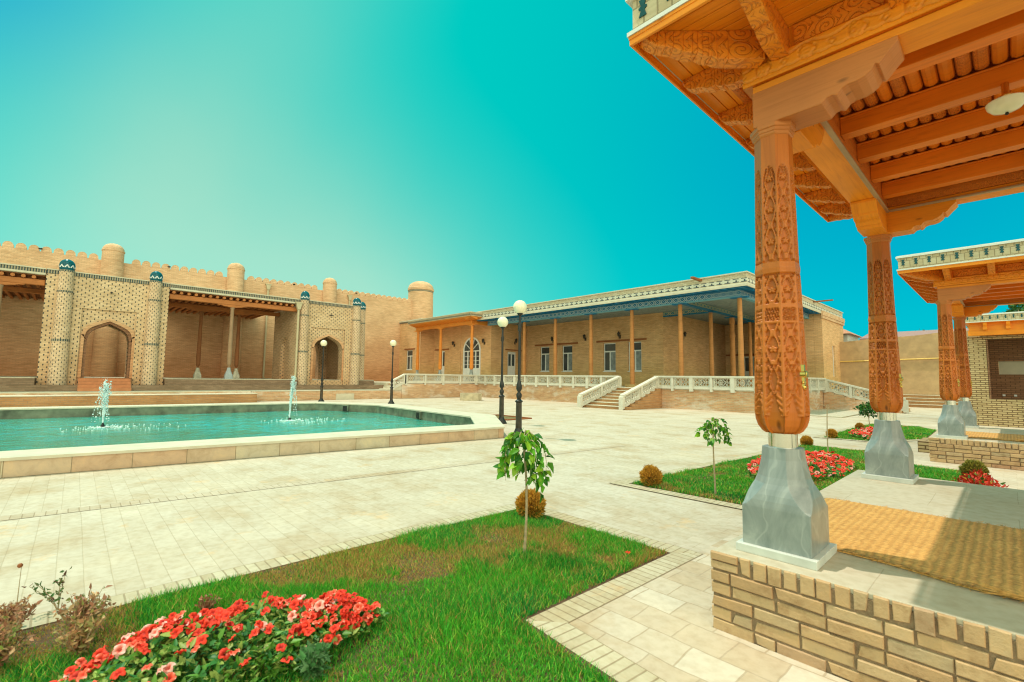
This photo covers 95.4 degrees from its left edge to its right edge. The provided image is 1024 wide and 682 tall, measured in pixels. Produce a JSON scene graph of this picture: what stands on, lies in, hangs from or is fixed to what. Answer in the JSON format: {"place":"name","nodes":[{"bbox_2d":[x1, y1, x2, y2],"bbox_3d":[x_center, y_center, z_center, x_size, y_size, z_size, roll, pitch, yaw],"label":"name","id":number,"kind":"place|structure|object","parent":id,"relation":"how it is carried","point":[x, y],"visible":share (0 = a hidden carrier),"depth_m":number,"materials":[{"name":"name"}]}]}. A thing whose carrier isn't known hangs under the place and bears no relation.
{"place":"outdoors","nodes":[
{"label":"outdoors","id":0,"kind":"place"},
{"bbox_2d":[0,508,669,681],"bbox_3d":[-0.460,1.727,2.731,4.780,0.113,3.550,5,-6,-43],"label":"lawn grass","id":1,"kind":"structure","parent":0,"point":[519,571],"depth_m":3.21,"materials":[{"name":"green plant"}]},
{"bbox_2d":[15,563,22,606],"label":"stalk weed","id":2,"kind":"object","parent":1,"relation":"on","point":[19,565],"visible":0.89,"depth_m":2.90,"materials":[{"name":"brown plant"}]},
{"bbox_2d":[0,614,39,670],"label":"dry weed","id":3,"kind":"object","parent":1,"relation":"on","point":[7,636],"visible":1,"depth_m":2.39,"materials":[{"name":"brown plant"}]},
{"bbox_2d":[0,594,42,632],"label":"dry weed","id":4,"kind":"object","parent":1,"relation":"on","point":[11,609],"visible":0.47,"depth_m":2.69,"materials":[{"name":"brown plant"}]},
{"bbox_2d":[22,566,71,609],"bbox_3d":[-3.008,1.627,3.002,0.232,0.263,0.120,5,-6,-43],"label":"weed","id":5,"kind":"object","parent":1,"relation":"on","point":[51,597],"visible":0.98,"depth_m":3.02,"materials":[{"name":"green plant"}]},
{"bbox_2d":[50,609,106,658],"bbox_3d":[-2.352,1.604,2.527,0.233,0.249,0.219,5,-6,-43],"label":"dry weed","id":6,"kind":"object","parent":1,"relation":"on","point":[83,634],"visible":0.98,"depth_m":2.51,"materials":[{"name":"brown plant"}]},
{"bbox_2d":[52,583,115,630],"bbox_3d":[-2.520,1.602,2.745,0.282,0.284,0.273,5,-6,-43],"label":"dry weed","id":7,"kind":"object","parent":1,"relation":"on","point":[83,605],"visible":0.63,"depth_m":2.72,"materials":[{"name":"brown plant"}]},
{"bbox_2d":[195,593,221,609],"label":"dry weed","id":8,"kind":"object","parent":1,"relation":"on","point":[204,604],"visible":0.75,"depth_m":3.00,"materials":[{"name":"brown plant"}]},
{"bbox_2d":[50,589,388,681],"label":"petunia clump","id":9,"kind":"object","parent":1,"relation":"on","point":[342,605],"visible":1,"depth_m":2.42,"materials":[{"name":"red plant"}]},
{"bbox_2d":[290,636,332,681],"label":"leafy plant","id":10,"kind":"object","parent":1,"relation":"on","point":[313,658],"visible":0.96,"depth_m":2.38,"materials":[{"name":"green plant"}]},
{"bbox_2d":[21,504,702,681],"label":"path border","id":11,"kind":"object","parent":1,"relation":"on","point":[557,619],"visible":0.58,"depth_m":3.38,"materials":[{"name":"stone"}]},
{"bbox_2d":[493,429,553,553],"bbox_3d":[0.080,1.334,4.094,0.532,1.102,0.517,-2,-5,30],"label":"sapling","id":12,"kind":"object","parent":1,"relation":"on","point":[527,440],"visible":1,"depth_m":4.02,"materials":[{"name":"green plant"}]},
{"bbox_2d":[514,488,546,517],"bbox_3d":[0.211,1.821,5.210,0.355,0.351,0.355,5,-6,-43],"label":"golden bush","id":13,"kind":"object","parent":1,"relation":"on","point":[536,509],"visible":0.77,"depth_m":5.13,"materials":[{"name":"yellow plant"}]},
{"bbox_2d":[460,393,481,400],"bbox_3d":[-2.862,3.875,32.358,1.484,0.500,1.560,5,-6,-43],"label":"stone planter","id":14,"kind":"object","parent":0,"point":[470,396],"visible":0.99,"depth_m":31.70,"materials":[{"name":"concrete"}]},
{"bbox_2d":[0,397,1023,614],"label":"plaza","id":15,"kind":"structure","parent":0,"point":[125,549],"depth_m":6.02,"materials":[{"name":"beige stone"}]},
{"bbox_2d":[0,393,257,406],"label":"brick platform","id":16,"kind":"structure","parent":15,"relation":"on","point":[81,400],"depth_m":22.80,"materials":[{"name":"stone"}]},
{"bbox_2d":[0,389,400,401],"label":"brick terrace","id":17,"kind":"structure","parent":15,"relation":"on","point":[304,395],"depth_m":28.50,"materials":[{"name":"stone"}]},
{"bbox_2d":[36,259,169,390],"bbox_3d":[-22.827,-0.689,26.244,5.160,6.854,4.860,5,-6,-43],"label":"brick portal","id":18,"kind":"object","parent":17,"relation":"on","point":[78,307],"visible":0.94,"depth_m":25.07,"materials":[{"name":"brick"},{"name":"blue glazed tile"},{"name":"dark brick"}]},
{"bbox_2d":[0,376,388,391],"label":"stepped ledge","id":19,"kind":"object","parent":17,"relation":"on","point":[16,383],"visible":0.52,"depth_m":27.83,"materials":[{"name":"brick"}]},
{"bbox_2d":[0,263,45,312],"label":"timber gallery","id":20,"kind":"object","parent":19,"relation":"on","point":[26,282],"visible":0.86,"depth_m":23.64,"materials":[{"name":"wood"}]},
{"bbox_2d":[168,283,298,378],"bbox_3d":[-21.050,-0.119,33.420,7.220,5.570,10.570,5,-6,-43],"label":"timber gallery","id":21,"kind":"object","parent":19,"relation":"on","point":[188,299],"visible":0.91,"depth_m":30.99,"materials":[{"name":"wood"}]},
{"bbox_2d":[0,241,433,380],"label":"fortress wall","id":22,"kind":"structure","parent":17,"relation":"on","point":[21,327],"depth_m":37.06,"materials":[{"name":"brick"}]},
{"bbox_2d":[272,291,365,384],"bbox_3d":[-14.495,0.174,35.664,5.956,6.860,5.661,5,-6,-43],"label":"brick portal","id":23,"kind":"object","parent":17,"relation":"on","point":[305,329],"visible":0.93,"depth_m":34.30,"materials":[{"name":"brick"}]},
{"bbox_2d":[0,402,504,477],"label":"fountain pool","id":24,"kind":"structure","parent":15,"relation":"in","point":[467,426],"depth_m":9.86,"materials":[{"name":"stone"}]},
{"bbox_2d":[0,410,452,450],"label":"water","id":25,"kind":"structure","parent":24,"relation":"in","point":[30,433],"depth_m":14.38,"materials":[{"name":"teal liquid"}]},
{"bbox_2d":[60,377,177,430],"bbox_3d":[-11.600,1.966,14.071,2.914,1.734,2.499,5,-6,-43],"label":"fountain jet","id":26,"kind":"object","parent":25,"relation":"on","point":[105,400],"visible":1,"depth_m":14.00,"materials":[{"name":"liquid"}]},
{"bbox_2d":[264,375,344,423],"bbox_3d":[-7.451,2.188,16.997,2.634,1.872,2.494,-1,-5,18],"label":"fountain jet","id":27,"kind":"object","parent":25,"relation":"on","point":[292,384],"visible":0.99,"depth_m":16.90,"materials":[{"name":"liquid"}]},
{"bbox_2d":[0,445,623,520],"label":"path border","id":28,"kind":"object","parent":15,"relation":"on","point":[43,513],"visible":1,"depth_m":6.24,"materials":[{"name":"beige stone"}]},
{"bbox_2d":[318,340,326,401],"bbox_3d":[-11.371,1.794,27.938,0.384,3.712,0.384,5,-6,-43],"label":"street lamp","id":29,"kind":"object","parent":15,"relation":"on","point":[323,343],"visible":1,"depth_m":27.88,"materials":[{"name":"metal"}]},
{"bbox_2d":[18,510,669,681],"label":"kerb face","id":30,"kind":"object","parent":15,"relation":"on","point":[368,544],"visible":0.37,"depth_m":3.07},
{"bbox_2d":[388,340,396,403],"bbox_3d":[-6.976,1.787,27.123,0.384,3.712,0.384,5,-6,-43],"label":"street lamp","id":31,"kind":"object","parent":15,"relation":"on","point":[393,343],"visible":1,"depth_m":27.06,"materials":[{"name":"metal"}]},
{"bbox_2d":[497,317,507,423],"bbox_3d":[-0.345,0.995,16.206,0.384,3.712,0.384,5,-6,-43],"label":"street lamp","id":32,"kind":"object","parent":15,"relation":"on","point":[502,322],"visible":0.95,"depth_m":16.14,"materials":[{"name":"metal"}]},
{"bbox_2d":[513,300,526,433],"bbox_3d":[0.201,0.721,12.726,0.384,3.712,0.384,5,-6,-43],"label":"street lamp","id":33,"kind":"object","parent":15,"relation":"on","point":[520,307],"visible":0.94,"depth_m":12.68,"materials":[{"name":"metal"}]},
{"bbox_2d":[374,381,862,412],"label":"hall terrace","id":34,"kind":"structure","parent":15,"relation":"on","point":[741,401],"depth_m":26.50,"materials":[{"name":"brick"}]},
{"bbox_2d":[390,374,406,389],"bbox_3d":[-8.237,2.987,33.756,1.150,1.248,0.260,5,-6,-43],"label":"stair balustrade","id":35,"kind":"object","parent":34,"relation":"on","point":[403,377],"visible":0.91,"depth_m":33.78,"materials":[{"name":"white stone"}]},
{"bbox_2d":[404,373,476,384],"bbox_3d":[-5.426,3.012,36.396,6.750,0.840,0.260,5,-6,-43],"label":"stone balustrade","id":36,"kind":"object","parent":34,"relation":"on","point":[425,378],"visible":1,"depth_m":36.20,"materials":[{"name":"white stone"}]},
{"bbox_2d":[407,311,492,380],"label":"timber porch","id":37,"kind":"object","parent":34,"relation":"on","point":[469,318],"visible":0.88,"depth_m":41.54,"materials":[{"name":"wood"}]},
{"bbox_2d":[476,375,615,387],"bbox_3d":[1.809,2.890,33.689,0.260,0.840,13.950,5,-6,-43],"label":"stone balustrade","id":38,"kind":"object","parent":34,"relation":"on","point":[549,381],"visible":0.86,"depth_m":32.76,"materials":[{"name":"white stone"}]},
{"bbox_2d":[577,376,621,407],"bbox_3d":[5.171,2.929,27.221,4.000,1.828,0.260,5,-6,-43],"label":"stair balustrade","id":39,"kind":"object","parent":34,"relation":"on","point":[581,403],"visible":1,"depth_m":27.06,"materials":[{"name":"white stone"}]},
{"bbox_2d":[398,271,844,388],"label":"veranda hall","id":40,"kind":"structure","parent":34,"relation":"on","point":[651,324],"depth_m":35.94,"materials":[{"name":"brick"}]},
{"bbox_2d":[407,350,412,369],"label":"window","id":41,"kind":"structure","parent":40,"relation":"in","point":[410,352],"depth_m":47.85,"materials":[{"name":"white paint"}]},
{"bbox_2d":[441,351,444,373],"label":"door","id":42,"kind":"structure","parent":40,"relation":"in","point":[443,352],"depth_m":46.17,"materials":[{"name":"white paint"}]},
{"bbox_2d":[463,337,480,380],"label":"arched door","id":43,"kind":"structure","parent":40,"relation":"in","point":[476,345],"depth_m":42.54,"materials":[{"name":"white paint"}]},
{"bbox_2d":[507,352,514,381],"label":"door","id":44,"kind":"structure","parent":40,"relation":"in","point":[511,355],"depth_m":42.50,"materials":[{"name":"white paint"}]},
{"bbox_2d":[540,347,548,371],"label":"window","id":45,"kind":"structure","parent":40,"relation":"in","point":[544,350],"depth_m":42.35,"materials":[{"name":"white paint"}]},
{"bbox_2d":[561,345,571,371],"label":"window","id":46,"kind":"structure","parent":40,"relation":"in","point":[567,350],"depth_m":40.39,"materials":[{"name":"white paint"}]},
{"bbox_2d":[603,343,615,371],"bbox_3d":[7.816,1.317,37.147,0.190,2.290,1.250,5,-6,-43],"label":"window","id":47,"kind":"structure","parent":40,"relation":"in","point":[609,348],"depth_m":37.20,"materials":[{"name":"white paint"}]},
{"bbox_2d":[628,342,641,371],"bbox_3d":[9.385,1.203,35.477,0.190,2.290,1.240,5,-6,-43],"label":"window","id":48,"kind":"structure","parent":40,"relation":"in","point":[637,345],"depth_m":35.41,"materials":[{"name":"white glass"}]},
{"bbox_2d":[744,356,754,384],"bbox_3d":[20.431,2.606,39.427,0.075,2.580,1.460,5,-6,-43],"label":"door","id":49,"kind":"structure","parent":40,"relation":"in","point":[746,359],"depth_m":39.74,"materials":[{"name":"white paint"}]},
{"bbox_2d":[619,376,659,409],"bbox_3d":[7.006,2.791,25.452,3.750,1.789,0.260,5,-6,-43],"label":"stair balustrade","id":50,"kind":"object","parent":34,"relation":"on","point":[628,397],"visible":1,"depth_m":25.22,"materials":[{"name":"white stone"}]},
{"bbox_2d":[653,376,753,392],"bbox_3d":[10.495,2.260,24.446,0.260,0.840,6.750,5,-6,-43],"label":"stone balustrade","id":51,"kind":"object","parent":34,"relation":"on","point":[712,386],"visible":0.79,"depth_m":24.50,"materials":[{"name":"white stone"}]},
{"bbox_2d":[808,377,825,392],"bbox_3d":[15.434,2.337,24.582,7.301,0.840,0.260,5,-6,-42],"label":"stone balustrade","id":52,"kind":"object","parent":34,"relation":"on","point":[817,385],"visible":0.34,"depth_m":25.89,"materials":[{"name":"white stone"}]},
{"bbox_2d":[625,0,1023,681],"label":"pavilion","id":53,"kind":"structure","parent":15,"relation":"on","point":[877,122],"depth_m":3.01,"materials":[{"name":"wood"}]},
{"bbox_2d":[824,498,1023,602],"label":"straw mat","id":54,"kind":"object","parent":53,"relation":"on","point":[987,558],"visible":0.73,"depth_m":3.04,"materials":[{"name":"beige wicker"}]},
{"bbox_2d":[985,82,1023,115],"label":"ceiling lamp","id":55,"kind":"object","parent":53,"relation":"attached to","point":[1006,102],"visible":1,"depth_m":3.13,"materials":[{"name":"white glass"}]},
{"bbox_2d":[843,329,860,341],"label":"house","id":56,"kind":"structure","parent":15,"relation":"on","point":[848,336],"depth_m":37.77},
{"bbox_2d":[823,391,909,412],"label":"stairs","id":57,"kind":"structure","parent":15,"relation":"on","point":[838,401],"depth_m":26.33,"materials":[{"name":"stone"}]},
{"bbox_2d":[826,379,908,412],"bbox_3d":[19.389,2.975,25.645,0.260,1.738,3.700,5,-6,-43],"label":"stair balustrade","id":58,"kind":"object","parent":57,"relation":"on","point":[851,394],"visible":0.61,"depth_m":25.99,"materials":[{"name":"white stone"}]},
{"bbox_2d":[815,423,937,441],"bbox_3d":[11.953,2.893,14.773,7.276,0.001,2.449,5,-6,-43],"label":"path border","id":59,"kind":"object","parent":15,"relation":"on","point":[823,435],"visible":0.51,"depth_m":13.92,"materials":[{"name":"stone"}]},
{"bbox_2d":[862,393,970,407],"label":"brick steps","id":60,"kind":"structure","parent":15,"relation":"on","point":[929,401],"depth_m":31.12,"materials":[{"name":"brick"}]},
{"bbox_2d":[839,330,998,394],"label":"plaster wall","id":61,"kind":"structure","parent":15,"relation":"on","point":[919,359],"depth_m":32.90,"materials":[{"name":"plaster"}]},
{"bbox_2d":[860,328,968,339],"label":"roof","id":62,"kind":"structure","parent":61,"relation":"on","point":[908,333],"depth_m":35.76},
{"bbox_2d":[895,238,1023,470],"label":"pavilion","id":63,"kind":"structure","parent":15,"relation":"on","point":[959,285],"depth_m":9.39,"materials":[{"name":"brown wood"}]},
{"bbox_2d":[966,431,1023,441],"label":"straw mat","id":64,"kind":"object","parent":63,"relation":"on","point":[1001,436],"visible":0.63,"depth_m":9.52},
{"bbox_2d":[965,311,1023,427],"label":"brick kiosk","id":65,"kind":"object","parent":15,"relation":"on","point":[997,397],"visible":0.94,"depth_m":17.84,"materials":[{"name":"brick"}]},
{"bbox_2d":[999,361,1023,373],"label":"inner window","id":66,"kind":"structure","parent":65,"relation":"in","point":[1005,367],"depth_m":18.91,"materials":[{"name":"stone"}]},
{"bbox_2d":[1002,304,1023,311],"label":"tree","id":67,"kind":"object","parent":15,"relation":"on","point":[1013,308],"visible":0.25,"depth_m":25.68,"materials":[{"name":"green plant"}]},
{"bbox_2d":[0,0,1023,339],"label":"sky","id":68,"kind":"structure","parent":0,"point":[490,154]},
{"bbox_2d":[494,414,531,420],"bbox_3d":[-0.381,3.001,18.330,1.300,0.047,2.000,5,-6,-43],"label":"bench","id":69,"kind":"object","parent":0,"point":[508,417],"visible":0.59,"depth_m":18.34,"materials":[{"name":"beige stone"}]},
{"bbox_2d":[569,529,848,681],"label":"path","id":70,"kind":"structure","parent":0,"point":[662,627],"depth_m":2.81,"materials":[{"name":"beige stone"}]},
{"bbox_2d":[631,444,960,504],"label":"lawn grass","id":71,"kind":"structure","parent":0,"point":[684,481],"depth_m":7.44,"materials":[{"name":"green plant"}]},
{"bbox_2d":[639,464,663,486],"bbox_3d":[2.040,1.983,6.830,0.362,0.341,0.354,5,-6,-43],"label":"golden bush","id":72,"kind":"object","parent":71,"relation":"on","point":[650,475],"visible":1,"depth_m":6.76,"materials":[{"name":"yellow plant"}]},
{"bbox_2d":[695,417,732,494],"bbox_3d":[2.803,1.583,6.415,0.433,1.049,0.381,3,-5,-22],"label":"sapling","id":73,"kind":"object","parent":71,"relation":"on","point":[708,426],"visible":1,"depth_m":6.39,"materials":[{"name":"green plant"}]},
{"bbox_2d":[611,444,962,508],"bbox_3d":[5.502,2.275,8.178,7.579,0.001,3.771,5,-6,-43],"label":"path border","id":74,"kind":"object","parent":71,"relation":"on","point":[625,482],"visible":0.24,"depth_m":6.94,"materials":[{"name":"stone"}]},
{"bbox_2d":[745,450,857,480],"bbox_3d":[5.159,2.146,8.339,3.388,0.275,1.544,5,-6,-43],"label":"petunia clump","id":75,"kind":"object","parent":71,"relation":"on","point":[823,461],"visible":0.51,"depth_m":8.02,"materials":[{"name":"red plant"}]},
{"bbox_2d":[800,435,812,445],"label":"golden bush","id":76,"kind":"object","parent":71,"relation":"on","point":[806,439],"visible":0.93,"depth_m":11.21,"materials":[{"name":"yellow plant"}]},
{"bbox_2d":[818,404,835,451],"bbox_3d":[6.959,1.937,10.283,0.263,1.076,0.259,1,-5,-5],"label":"sapling","id":77,"kind":"object","parent":71,"relation":"on","point":[827,424],"visible":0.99,"depth_m":10.27,"materials":[{"name":"green plant"}]},
{"bbox_2d":[958,459,989,474],"bbox_3d":[7.475,2.091,7.534,0.395,0.376,0.387,5,-6,-43],"label":"olive bush","id":78,"kind":"object","parent":71,"relation":"on","point":[968,465],"visible":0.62,"depth_m":7.49,"materials":[{"name":"green plant"}]},
{"bbox_2d":[950,468,1008,487],"bbox_3d":[7.100,2.086,7.106,1.941,0.271,0.668,5,-6,-43],"label":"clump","id":79,"kind":"object","parent":71,"relation":"on","point":[974,477],"visible":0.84,"depth_m":7.01,"materials":[{"name":"red plant"}]},
{"bbox_2d":[810,409,859,417],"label":"pavement","id":80,"kind":"structure","parent":0,"point":[838,413],"depth_m":22.97,"materials":[{"name":"beige stone"}]},
{"bbox_2d":[824,423,935,440],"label":"lawn grass","id":81,"kind":"structure","parent":0,"point":[913,432],"depth_m":14.25,"materials":[{"name":"green plant"}]},
{"label":"garden soil","id":82,"kind":"structure","parent":0,"visible":0},
{"bbox_2d":[825,428,837,437],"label":"golden bush","id":83,"kind":"object","parent":82,"relation":"on","point":[832,433],"visible":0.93,"depth_m":12.98,"materials":[{"name":"yellow plant"}]},
{"bbox_2d":[855,422,864,428],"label":"golden bush","id":84,"kind":"object","parent":82,"relation":"on","point":[859,425],"visible":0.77,"depth_m":15.25,"materials":[{"name":"yellow plant"}]},
{"bbox_2d":[849,426,872,439],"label":"petunia clump","id":85,"kind":"object","parent":82,"relation":"on","point":[866,432],"visible":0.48,"depth_m":13.26,"materials":[{"name":"red plant"}]},
{"bbox_2d":[853,401,877,425],"bbox_3d":[11.020,2.345,14.326,0.648,1.021,0.686,2,-5,-11],"label":"leafy sapling","id":86,"kind":"object","parent":82,"relation":"on","point":[863,409],"visible":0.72,"depth_m":14.35,"materials":[{"name":"green plant"}]}
]}

